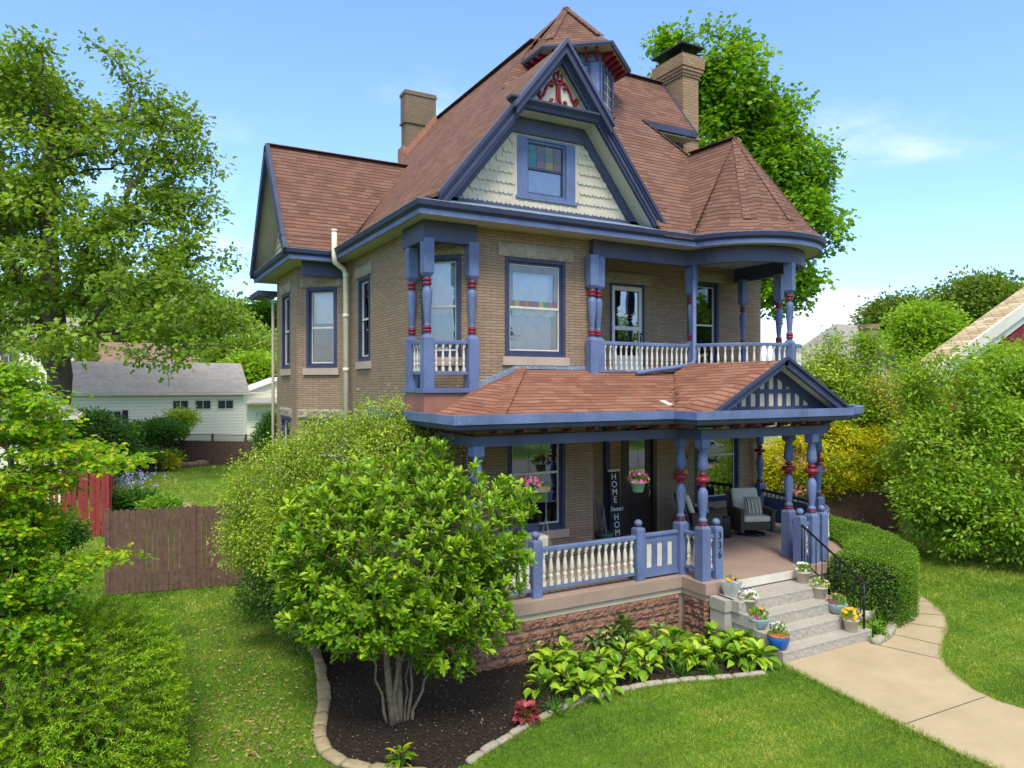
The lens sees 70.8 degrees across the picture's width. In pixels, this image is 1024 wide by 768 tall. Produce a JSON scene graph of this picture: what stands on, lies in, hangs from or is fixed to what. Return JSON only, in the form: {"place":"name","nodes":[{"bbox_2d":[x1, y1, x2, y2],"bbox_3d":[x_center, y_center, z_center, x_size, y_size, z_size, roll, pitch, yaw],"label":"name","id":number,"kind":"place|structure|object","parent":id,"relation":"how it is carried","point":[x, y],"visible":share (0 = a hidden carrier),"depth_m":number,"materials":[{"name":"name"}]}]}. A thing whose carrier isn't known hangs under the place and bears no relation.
{"place":"outdoors","nodes":[
{"label":"outdoors","id":0,"kind":"place"},
{"bbox_2d":[0,297,1023,767],"bbox_3d":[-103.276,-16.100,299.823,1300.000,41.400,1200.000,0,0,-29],"label":"lawn","id":1,"kind":"structure","parent":0,"point":[678,731],"depth_m":10.07,"materials":[{"name":"green plant"}]},
{"bbox_2d":[0,315,81,392],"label":"distant house","id":2,"kind":"structure","parent":1,"relation":"on","point":[7,359],"depth_m":60.90,"materials":[{"name":"white"}]},
{"bbox_2d":[0,386,81,504],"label":"outbuilding","id":3,"kind":"structure","parent":1,"relation":"on","point":[76,413],"depth_m":27.27,"materials":[{"name":"white"}]},
{"bbox_2d":[2,470,110,535],"bbox_3d":[-14.086,3.585,21.570,3.916,2.030,0.105,0,0,-6],"label":"red fence","id":4,"kind":"object","parent":1,"relation":"on","point":[100,497],"visible":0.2,"depth_m":21.69,"materials":[{"name":"red wood"}]},
{"bbox_2d":[37,516,94,555],"bbox_3d":[-11.229,3.918,18.005,1.451,1.388,1.452,0,0,37],"label":"shrub","id":5,"kind":"object","parent":1,"relation":"on","point":[77,530],"visible":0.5,"depth_m":17.92,"materials":[{"name":"green plant"}]},
{"bbox_2d":[0,356,164,698],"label":"japanese maple","id":6,"kind":"object","parent":1,"relation":"on","point":[27,519],"visible":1,"depth_m":8.02,"materials":[{"name":"green plant"}]},
{"bbox_2d":[0,583,193,767],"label":"spirea shrub","id":7,"kind":"object","parent":1,"relation":"on","point":[76,709],"visible":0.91,"depth_m":8.21,"materials":[{"name":"green plant"}]},
{"bbox_2d":[67,403,148,483],"bbox_3d":[-19.748,2.819,33.871,4.871,3.838,4.505,0,0,-29],"label":"laceleaf maple","id":8,"kind":"object","parent":1,"relation":"on","point":[112,425],"visible":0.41,"depth_m":33.49,"materials":[{"name":"green plant"}]},
{"bbox_2d":[66,295,191,360],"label":"rounded tree","id":9,"kind":"object","parent":1,"relation":"on","point":[120,303],"visible":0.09,"depth_m":90.51,"materials":[{"name":"green plant"}]},
{"bbox_2d":[0,24,260,461],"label":"oak","id":10,"kind":"object","parent":1,"relation":"on","point":[27,200],"visible":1,"depth_m":34.27,"materials":[{"name":"green plant"}]},
{"bbox_2d":[112,484,159,510],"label":"fern clump","id":11,"kind":"object","parent":1,"relation":"on","point":[123,500],"visible":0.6,"depth_m":23.59,"materials":[{"name":"green plant"}]},
{"bbox_2d":[0,274,276,362],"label":"hillside wood","id":12,"kind":"object","parent":1,"relation":"on","point":[263,329],"depth_m":209.54,"materials":[{"name":"green plant"}]},
{"bbox_2d":[98,342,197,362],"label":"distant house","id":13,"kind":"structure","parent":1,"relation":"on","point":[104,357],"depth_m":78.85,"materials":[{"name":"beige"}]},
{"bbox_2d":[39,464,259,589],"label":"grass","id":14,"kind":"structure","parent":1,"relation":"on","point":[191,485],"depth_m":32.20,"materials":[{"name":"green plant"}]},
{"bbox_2d":[123,444,189,467],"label":"perennials","id":15,"kind":"object","parent":1,"relation":"on","point":[155,455],"visible":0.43,"depth_m":37.71,"materials":[{"name":"green plant"}]},
{"bbox_2d":[123,412,193,447],"bbox_3d":[-19.753,3.080,40.038,3.957,3.068,3.673,0,0,-29],"label":"laceleaf maple","id":16,"kind":"object","parent":1,"relation":"on","point":[158,429],"visible":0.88,"depth_m":39.47,"materials":[{"name":"green plant"}]},
{"bbox_2d":[131,492,189,514],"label":"fern clump","id":17,"kind":"object","parent":1,"relation":"on","point":[163,502],"visible":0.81,"depth_m":22.79,"materials":[{"name":"green plant"}]},
{"bbox_2d":[71,361,251,441],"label":"ranch house","id":18,"kind":"structure","parent":1,"relation":"on","point":[214,392],"depth_m":45.77,"materials":[{"name":"white"}]},
{"bbox_2d":[149,449,187,470],"bbox_3d":[-18.172,4.016,38.077,1.870,1.225,1.841,0,0,-29],"label":"spirea","id":19,"kind":"object","parent":1,"relation":"on","point":[174,463],"visible":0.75,"depth_m":37.89,"materials":[{"name":"green plant"}]},
{"bbox_2d":[161,404,202,439],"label":"dogwood","id":20,"kind":"object","parent":1,"relation":"on","point":[188,415],"visible":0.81,"depth_m":42.78,"materials":[{"name":"green plant"}]},
{"bbox_2d":[130,434,275,465],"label":"lattice fence","id":21,"kind":"object","parent":1,"relation":"on","point":[214,452],"visible":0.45,"depth_m":40.75,"materials":[{"name":"brown wood"}]},
{"bbox_2d":[85,591,328,763],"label":"fallen leaves","id":22,"kind":"object","parent":1,"relation":"on","point":[263,742],"visible":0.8,"depth_m":10.07,"materials":[{"name":"green plant"}]},
{"bbox_2d":[153,291,263,362],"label":"rounded tree","id":23,"kind":"object","parent":1,"relation":"on","point":[203,314],"visible":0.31,"depth_m":97.28,"materials":[{"name":"green plant"}]},
{"bbox_2d":[72,572,346,767],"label":"grass","id":24,"kind":"structure","parent":1,"relation":"on","point":[188,622],"depth_m":11.53,"materials":[{"name":"green plant"}]},
{"bbox_2d":[104,503,351,596],"bbox_3d":[-6.336,3.655,16.474,5.242,1.890,0.105,0,0,-20],"label":"brown fence","id":25,"kind":"object","parent":1,"relation":"on","point":[122,528],"visible":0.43,"depth_m":15.97,"materials":[{"name":"brown wood"}]},
{"bbox_2d":[198,328,276,362],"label":"spreading tree","id":26,"kind":"object","parent":1,"relation":"on","point":[241,342],"visible":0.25,"depth_m":82.86,"materials":[{"name":"green plant"}]},
{"bbox_2d":[215,343,276,384],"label":"rounded tree","id":27,"kind":"object","parent":1,"relation":"on","point":[256,366],"visible":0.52,"depth_m":67.86,"materials":[{"name":"green plant"}]},
{"bbox_2d":[239,297,276,337],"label":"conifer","id":28,"kind":"object","parent":1,"relation":"on","point":[263,308],"visible":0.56,"depth_m":225.15,"materials":[{"name":"green plant"}]},
{"bbox_2d":[243,377,276,439],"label":"garage","id":29,"kind":"structure","parent":1,"relation":"on","point":[256,403],"depth_m":59.94,"materials":[{"name":"white"}]},
{"bbox_2d":[246,408,276,475],"bbox_3d":[-12.143,2.898,35.975,2.165,3.441,2.053,0,0,-29],"label":"arborvitae","id":30,"kind":"object","parent":1,"relation":"on","point":[263,426],"visible":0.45,"depth_m":35.67,"materials":[{"name":"green plant"}]},
{"bbox_2d":[224,560,350,654],"bbox_3d":[-3.738,3.769,12.273,1.850,1.673,3.708,0,0,-44],"label":"dark shrub","id":31,"kind":"object","parent":1,"relation":"on","point":[252,585],"visible":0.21,"depth_m":12.17,"materials":[{"name":"green plant"}]},
{"bbox_2d":[321,749,346,766],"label":"edging stone","id":32,"kind":"object","parent":1,"relation":"on","point":[334,757],"visible":0.97,"depth_m":8.78,"materials":[{"name":"beige stone"}]},
{"bbox_2d":[319,599,764,767],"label":"mulch bed","id":33,"kind":"object","parent":1,"relation":"on","point":[489,734],"visible":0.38,"depth_m":10.29,"materials":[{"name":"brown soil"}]},
{"bbox_2d":[206,384,464,603],"bbox_3d":[-3.171,2.296,13.095,4.858,4.634,3.057,0,0,-1],"label":"privet shrub","id":34,"kind":"object","parent":33,"relation":"on","point":[295,459],"visible":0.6,"depth_m":12.71,"materials":[{"name":"green plant"}]},
{"bbox_2d":[384,742,416,767],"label":"young plant","id":35,"kind":"object","parent":33,"relation":"on","point":[406,754],"visible":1,"depth_m":8.60,"materials":[{"name":"green plant"}]},
{"bbox_2d":[266,436,541,724],"bbox_3d":[-1.399,2.680,9.872,3.609,3.902,2.593,0,0,-29],"label":"magnolia shrub","id":36,"kind":"object","parent":33,"relation":"on","point":[342,607],"visible":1,"depth_m":9.28,"materials":[{"name":"green plant"}]},
{"bbox_2d":[511,698,540,724],"bbox_3d":[0.199,4.444,9.713,0.411,0.317,0.336,0,0,-11],"label":"heuchera","id":37,"kind":"object","parent":33,"relation":"on","point":[522,704],"visible":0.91,"depth_m":9.72,"materials":[{"name":"red plant"}]},
{"bbox_2d":[523,664,560,699],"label":"hosta","id":38,"kind":"object","parent":33,"relation":"on","point":[539,673],"visible":0.98,"depth_m":10.62,"materials":[{"name":"green plant"}]},
{"bbox_2d":[528,647,569,677],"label":"hosta","id":39,"kind":"object","parent":33,"relation":"on","point":[545,653],"visible":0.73,"depth_m":11.39,"materials":[{"name":"green plant"}]},
{"bbox_2d":[537,691,571,720],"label":"daylily","id":40,"kind":"object","parent":33,"relation":"on","point":[555,706],"visible":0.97,"depth_m":10.02,"materials":[{"name":"green plant"}]},
{"bbox_2d":[546,661,582,691],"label":"hosta","id":41,"kind":"object","parent":33,"relation":"on","point":[564,667],"visible":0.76,"depth_m":10.84,"materials":[{"name":"green plant"}]},
{"bbox_2d":[544,635,584,668],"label":"hosta","id":42,"kind":"object","parent":33,"relation":"on","point":[564,644],"visible":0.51,"depth_m":11.85,"materials":[{"name":"green plant"}]},
{"bbox_2d":[556,650,595,674],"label":"hosta","id":43,"kind":"object","parent":33,"relation":"on","point":[573,658],"visible":0.58,"depth_m":11.30,"materials":[{"name":"green plant"}]},
{"bbox_2d":[556,666,601,704],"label":"hosta","id":44,"kind":"object","parent":33,"relation":"on","point":[589,678],"visible":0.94,"depth_m":10.50,"materials":[{"name":"green plant"}]},
{"bbox_2d":[578,647,614,675],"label":"hosta","id":45,"kind":"object","parent":33,"relation":"on","point":[601,654],"visible":0.58,"depth_m":11.54,"materials":[{"name":"green plant"}]},
{"bbox_2d":[582,661,625,701],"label":"hosta","id":46,"kind":"object","parent":33,"relation":"on","point":[601,667],"visible":0.76,"depth_m":10.63,"materials":[{"name":"green plant"}]},
{"bbox_2d":[597,651,639,685],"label":"hosta","id":47,"kind":"object","parent":33,"relation":"on","point":[616,656],"visible":0.77,"depth_m":11.14,"materials":[{"name":"green plant"}]},
{"bbox_2d":[604,642,645,668],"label":"hosta","id":48,"kind":"object","parent":33,"relation":"on","point":[620,645],"visible":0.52,"depth_m":11.84,"materials":[{"name":"green plant"}]},
{"bbox_2d":[612,613,639,643],"bbox_3d":[1.981,4.332,12.711,0.573,0.542,0.561,0,0,-29],"label":"peony","id":49,"kind":"object","parent":33,"relation":"on","point":[624,632],"visible":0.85,"depth_m":12.69,"materials":[{"name":"green plant"}]},
{"bbox_2d":[622,648,664,682],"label":"hosta","id":50,"kind":"object","parent":33,"relation":"on","point":[651,656],"visible":0.81,"depth_m":11.37,"materials":[{"name":"green plant"}]},
{"bbox_2d":[627,630,662,662],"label":"hosta","id":51,"kind":"object","parent":33,"relation":"on","point":[642,637],"visible":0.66,"depth_m":12.13,"materials":[{"name":"green plant"}]},
{"bbox_2d":[646,636,680,664],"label":"hosta","id":52,"kind":"object","parent":33,"relation":"on","point":[665,642],"visible":0.8,"depth_m":11.85,"materials":[{"name":"green plant"}]},
{"bbox_2d":[654,625,691,651],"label":"hosta","id":53,"kind":"object","parent":33,"relation":"on","point":[676,630],"visible":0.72,"depth_m":12.51,"materials":[{"name":"green plant"}]},
{"bbox_2d":[669,640,709,668],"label":"hosta","id":54,"kind":"object","parent":33,"relation":"on","point":[681,645],"visible":0.63,"depth_m":11.68,"materials":[{"name":"green plant"}]},
{"bbox_2d":[677,639,715,670],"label":"hosta","id":55,"kind":"object","parent":33,"relation":"on","point":[696,644],"visible":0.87,"depth_m":11.69,"materials":[{"name":"green plant"}]},
{"bbox_2d":[701,636,741,663],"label":"hosta","id":56,"kind":"object","parent":33,"relation":"on","point":[716,643],"visible":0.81,"depth_m":11.94,"materials":[{"name":"green plant"}]},
{"bbox_2d":[722,640,759,671],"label":"hosta","id":57,"kind":"object","parent":33,"relation":"on","point":[737,648],"visible":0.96,"depth_m":11.65,"materials":[{"name":"green plant"}]},
{"bbox_2d":[738,637,781,671],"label":"hosta","id":58,"kind":"object","parent":33,"relation":"on","point":[764,662],"visible":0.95,"depth_m":11.73,"materials":[{"name":"green plant"}]},
{"bbox_2d":[249,6,871,672],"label":"brick house","id":59,"kind":"structure","parent":1,"relation":"on","point":[565,240],"depth_m":14.83,"materials":[{"name":"brick"}]},
{"bbox_2d":[279,281,291,375],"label":"window","id":60,"kind":"structure","parent":59,"relation":"in","point":[285,290],"depth_m":19.57,"materials":[{"name":"blue paint"}]},
{"bbox_2d":[279,407,291,477],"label":"window","id":61,"kind":"structure","parent":59,"relation":"in","point":[285,413],"depth_m":19.57,"materials":[{"name":"blue paint"}]},
{"bbox_2d":[297,409,342,475],"bbox_3d":[-4.758,1.665,18.079,0.203,2.070,1.340,0,0,-74],"label":"window","id":62,"kind":"structure","parent":59,"relation":"in","point":[299,411],"depth_m":18.07,"materials":[{"name":"blue paint"}]},
{"bbox_2d":[300,277,342,374],"bbox_3d":[-4.738,-1.450,18.113,1.200,2.440,0.285,0,0,16],"label":"window","id":63,"kind":"structure","parent":59,"relation":"in","point":[321,301],"depth_m":18.14,"materials":[{"name":"blue paint"}]},
{"bbox_2d":[355,262,372,368],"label":"window","id":64,"kind":"structure","parent":59,"relation":"in","point":[362,273],"depth_m":16.81,"materials":[{"name":"blue paint"}]},
{"bbox_2d":[418,243,464,365],"bbox_3d":[-1.327,-1.540,13.992,1.160,2.380,0.325,0,0,16],"label":"window","id":65,"kind":"structure","parent":59,"relation":"in","point":[445,319],"depth_m":14.06,"materials":[{"name":"glass"}]},
{"bbox_2d":[460,431,552,565],"bbox_3d":[-0.098,1.986,12.889,1.666,2.388,0.540,0,0,-29],"label":"porch swing","id":66,"kind":"object","parent":59,"relation":"hanging from","point":[533,527],"visible":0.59,"depth_m":13.20,"materials":[{"name":"white paint"}]},
{"bbox_2d":[515,429,543,496],"bbox_3d":[0.289,1.356,12.357,0.494,1.171,0.520,0,0,32],"label":"hanging basket","id":67,"kind":"object","parent":59,"relation":"hanging from","point":[533,480],"visible":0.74,"depth_m":12.29,"materials":[{"name":"pink plastic"}]},
{"bbox_2d":[498,242,572,365],"bbox_3d":[0.442,-1.555,14.467,1.740,2.370,0.323,0,0,-29],"label":"window","id":68,"kind":"structure","parent":59,"relation":"in","point":[535,288],"depth_m":14.51,"materials":[{"name":"glass"}]},
{"bbox_2d":[508,432,568,538],"bbox_3d":[0.479,2.045,14.431,1.470,2.130,0.200,0,0,-29],"label":"window","id":69,"kind":"structure","parent":59,"relation":"in","point":[517,455],"depth_m":14.57,"materials":[{"name":"clear glass"}]},
{"bbox_2d":[515,135,577,206],"bbox_3d":[0.674,-4.295,14.614,1.450,1.250,0.210,0,0,-29],"label":"window","id":70,"kind":"structure","parent":59,"relation":"in","point":[541,163],"depth_m":14.65,"materials":[{"name":"paint"}]},
{"bbox_2d":[594,502,613,546],"bbox_3d":[2.052,3.099,16.058,0.440,1.002,0.440,0,0,-29],"label":"vine planter","id":71,"kind":"object","parent":59,"relation":"on","point":[604,533],"visible":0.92,"depth_m":15.97,"materials":[{"name":"teal ceramic"}]},
{"bbox_2d":[607,469,623,537],"bbox_3d":[2.414,2.827,16.715,0.393,1.675,0.228,0,0,-29],"label":"welcome sign","id":72,"kind":"object","parent":59,"relation":"on","point":[615,503],"visible":0.99,"depth_m":16.70,"materials":[{"name":"black wood"}]},
{"bbox_2d":[610,283,644,369],"bbox_3d":[2.742,-1.250,17.195,1.030,2.260,0.140,0,0,-29],"label":"door","id":73,"kind":"structure","parent":59,"relation":"in","point":[627,301],"depth_m":17.21,"materials":[{"name":"white glass"}]},
{"bbox_2d":[625,459,650,491],"bbox_3d":[2.352,1.395,13.518,0.476,1.251,0.523,0,0,24],"label":"hanging basket","id":74,"kind":"object","parent":59,"relation":"hanging from","point":[637,484],"visible":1,"depth_m":13.44,"materials":[{"name":"green plastic"}]},
{"bbox_2d":[621,428,656,535],"bbox_3d":[3.037,2.325,17.397,1.060,2.550,0.193,0,0,-29],"label":"front door","id":75,"kind":"structure","parent":59,"relation":"in","point":[642,506],"depth_m":17.44,"materials":[{"name":"brown wood"}]},
{"bbox_2d":[674,493,724,538],"bbox_3d":[4.368,3.074,16.919,0.970,1.049,0.920,0,0,-1],"label":"wicker chair","id":76,"kind":"object","parent":59,"relation":"on","point":[691,513],"visible":0.46,"depth_m":16.50,"materials":[{"name":"black wicker"}]},
{"bbox_2d":[683,270,723,362],"bbox_3d":[4.863,-1.625,18.391,1.400,2.450,0.205,0,0,-29],"label":"window","id":77,"kind":"structure","parent":59,"relation":"in","point":[707,297],"depth_m":18.52,"materials":[{"name":"glass"}]},
{"bbox_2d":[693,425,738,508],"bbox_3d":[5.277,2.095,18.635,1.680,2.190,0.200,0,0,-29],"label":"window","id":78,"kind":"structure","parent":59,"relation":"in","point":[723,454],"depth_m":18.73,"materials":[{"name":"clear glass"}]},
{"bbox_2d":[720,574,741,596],"bbox_3d":[3.944,3.604,12.954,0.283,0.391,0.283,0,0,-43],"label":"square planter","id":79,"kind":"object","parent":59,"relation":"on","point":[731,585],"visible":1,"depth_m":12.89,"materials":[{"name":"metal"}]},
{"bbox_2d":[737,587,758,612],"bbox_3d":[4.179,3.787,12.705,0.380,0.426,0.384,0,0,-29],"label":"flower pot","id":80,"kind":"object","parent":59,"relation":"on","point":[750,603],"visible":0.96,"depth_m":12.62,"materials":[{"name":"beige plastic"}]},
{"bbox_2d":[725,488,776,536],"bbox_3d":[5.725,3.074,17.363,0.920,1.049,0.970,0,0,-7],"label":"wicker chair","id":81,"kind":"object","parent":59,"relation":"on","point":[741,521],"visible":0.89,"depth_m":17.14,"materials":[{"name":"black wicker"}]},
{"bbox_2d":[743,496,762,514],"bbox_3d":[5.734,2.900,17.150,0.440,0.440,0.150,0,-18,-9],"label":"striped pillow","id":82,"kind":"object","parent":81,"relation":"on","point":[752,505],"visible":1,"depth_m":17.09,"materials":[{"name":"fabric"}]},
{"bbox_2d":[748,605,769,629],"bbox_3d":[4.239,4.002,12.406,0.360,0.397,0.399,0,0,39],"label":"flower bowl","id":83,"kind":"object","parent":59,"relation":"on","point":[761,624],"visible":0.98,"depth_m":12.32,"materials":[{"name":"blue ceramic"}]},
{"bbox_2d":[766,621,789,650],"bbox_3d":[4.452,4.174,11.984,0.388,0.451,0.408,0,0,-29],"label":"glazed pot","id":84,"kind":"object","parent":59,"relation":"on","point":[778,638],"visible":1,"depth_m":11.90,"materials":[{"name":"ceramic"}]},
{"bbox_2d":[794,561,812,583],"bbox_3d":[5.574,3.596,13.806,0.371,0.409,0.372,0,0,-29],"label":"flower pot","id":85,"kind":"object","parent":59,"relation":"on","point":[803,575],"visible":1,"depth_m":13.74,"materials":[{"name":"beige plastic"}]},
{"bbox_2d":[809,577,829,599],"bbox_3d":[5.754,3.801,13.473,0.379,0.398,0.399,0,0,-29],"label":"flower pot","id":86,"kind":"object","parent":59,"relation":"on","point":[820,592],"visible":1,"depth_m":13.40,"materials":[{"name":"beige plastic"}]},
{"bbox_2d":[826,592,847,614],"bbox_3d":[5.971,4.006,13.229,0.408,0.387,0.398,0,0,-29],"label":"flower bowl","id":87,"kind":"object","parent":59,"relation":"on","point":[836,607],"visible":0.96,"depth_m":13.16,"materials":[{"name":"blue ceramic"}]},
{"bbox_2d":[838,607,861,632],"bbox_3d":[6.028,4.181,12.857,0.357,0.437,0.384,0,0,-10],"label":"flower pot","id":88,"kind":"object","parent":59,"relation":"on","point":[850,620],"visible":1,"depth_m":12.78,"materials":[{"name":"beige plastic"}]},
{"bbox_2d":[457,662,1023,767],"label":"grass","id":89,"kind":"structure","parent":1,"relation":"on","point":[822,695],"depth_m":9.60,"materials":[{"name":"green plant"}]},
{"bbox_2d":[469,590,1023,767],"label":"edging","id":90,"kind":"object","parent":1,"relation":"on","point":[946,638],"depth_m":10.59,"materials":[{"name":"beige stone"}]},
{"bbox_2d":[638,9,861,324],"bbox_3d":[9.972,-5.812,31.483,7.273,21.004,9.591,0,0,-64],"label":"maple tree","id":91,"kind":"object","parent":1,"relation":"on","point":[750,109],"visible":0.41,"depth_m":30.36,"materials":[{"name":"green plant"}]},
{"bbox_2d":[773,437,830,502],"bbox_3d":[8.969,3.135,22.463,1.768,2.930,1.720,0,0,32],"label":"azalea","id":92,"kind":"object","parent":1,"relation":"on","point":[798,491],"visible":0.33,"depth_m":22.47,"materials":[{"name":"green plant"}]},
{"bbox_2d":[772,324,889,447],"bbox_3d":[10.835,1.262,24.971,4.368,6.707,3.684,0,0,-29],"label":"young tree","id":93,"kind":"object","parent":1,"relation":"on","point":[828,372],"visible":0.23,"depth_m":24.54,"materials":[{"name":"green plant"}]},
{"bbox_2d":[762,324,907,452],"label":"grey roof house","id":94,"kind":"structure","parent":1,"relation":"on","point":[843,328],"depth_m":50.54,"materials":[{"name":"beige"}]},
{"bbox_2d":[762,419,910,501],"bbox_3d":[10.141,2.827,23.884,5.613,3.578,4.194,0,0,-29],"label":"golden shrub","id":95,"kind":"object","parent":1,"relation":"on","point":[837,477],"visible":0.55,"depth_m":23.06,"materials":[{"name":"yellow plant"}]},
{"bbox_2d":[830,491,897,531],"bbox_3d":[11.059,3.975,22.707,1.994,1.250,0.105,0,0,12],"label":"brown fence","id":96,"kind":"object","parent":1,"relation":"on","point":[867,507],"visible":0.65,"depth_m":22.65,"materials":[{"name":"brown wood"}]},
{"bbox_2d":[819,324,909,491],"bbox_3d":[11.966,1.271,25.003,4.217,6.686,3.688,0,0,-29],"label":"young tree","id":97,"kind":"object","parent":1,"relation":"on","point":[866,343],"visible":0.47,"depth_m":24.56,"materials":[{"name":"green plant"}]},
{"bbox_2d":[824,514,920,627],"bbox_3d":[7.626,3.938,16.061,2.214,1.373,5.453,0,0,9],"label":"hedge","id":98,"kind":"object","parent":1,"relation":"on","point":[879,563],"visible":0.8,"depth_m":14.12,"materials":[{"name":"green plant"}]},
{"bbox_2d":[843,284,933,343],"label":"spreading tree","id":99,"kind":"object","parent":1,"relation":"on","point":[871,313],"visible":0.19,"depth_m":65.15,"materials":[{"name":"green plant"}]},
{"bbox_2d":[839,364,956,520],"bbox_3d":[12.780,1.974,23.710,4.520,5.275,4.011,0,0,-29],"label":"golden spring shrub","id":100,"kind":"object","parent":1,"relation":"on","point":[879,396],"visible":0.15,"depth_m":23.29,"materials":[{"name":"green plant"}]},
{"bbox_2d":[781,596,1023,767],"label":"walkway","id":101,"kind":"structure","parent":1,"relation":"on","point":[905,686],"depth_m":10.76,"materials":[{"name":"concrete"}]},
{"bbox_2d":[878,288,972,368],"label":"rounded tree","id":102,"kind":"object","parent":1,"relation":"on","point":[932,323],"visible":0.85,"depth_m":46.95,"materials":[{"name":"green plant"}]},
{"bbox_2d":[868,334,1023,568],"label":"leafy tree","id":103,"kind":"object","parent":1,"relation":"on","point":[983,501],"visible":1,"depth_m":18.41,"materials":[{"name":"green plant"}]},
{"bbox_2d":[900,287,1023,509],"bbox_3d":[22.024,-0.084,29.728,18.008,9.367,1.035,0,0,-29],"label":"neighbour house","id":104,"kind":"structure","parent":1,"relation":"on","point":[1005,318],"depth_m":27.40,"materials":[{"name":"beige"}]},
{"bbox_2d":[901,535,1023,671],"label":"grass","id":105,"kind":"structure","parent":1,"relation":"on","point":[969,577],"depth_m":15.57,"materials":[{"name":"green plant"}]},
{"bbox_2d":[912,264,1023,325],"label":"spreading tree","id":106,"kind":"object","parent":1,"relation":"on","point":[981,294],"visible":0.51,"depth_m":57.81,"materials":[{"name":"green plant"}]},
{"bbox_2d":[0,0,1023,360],"label":"sky","id":107,"kind":"structure","parent":0,"point":[926,96],"materials":[{"name":"blue"}]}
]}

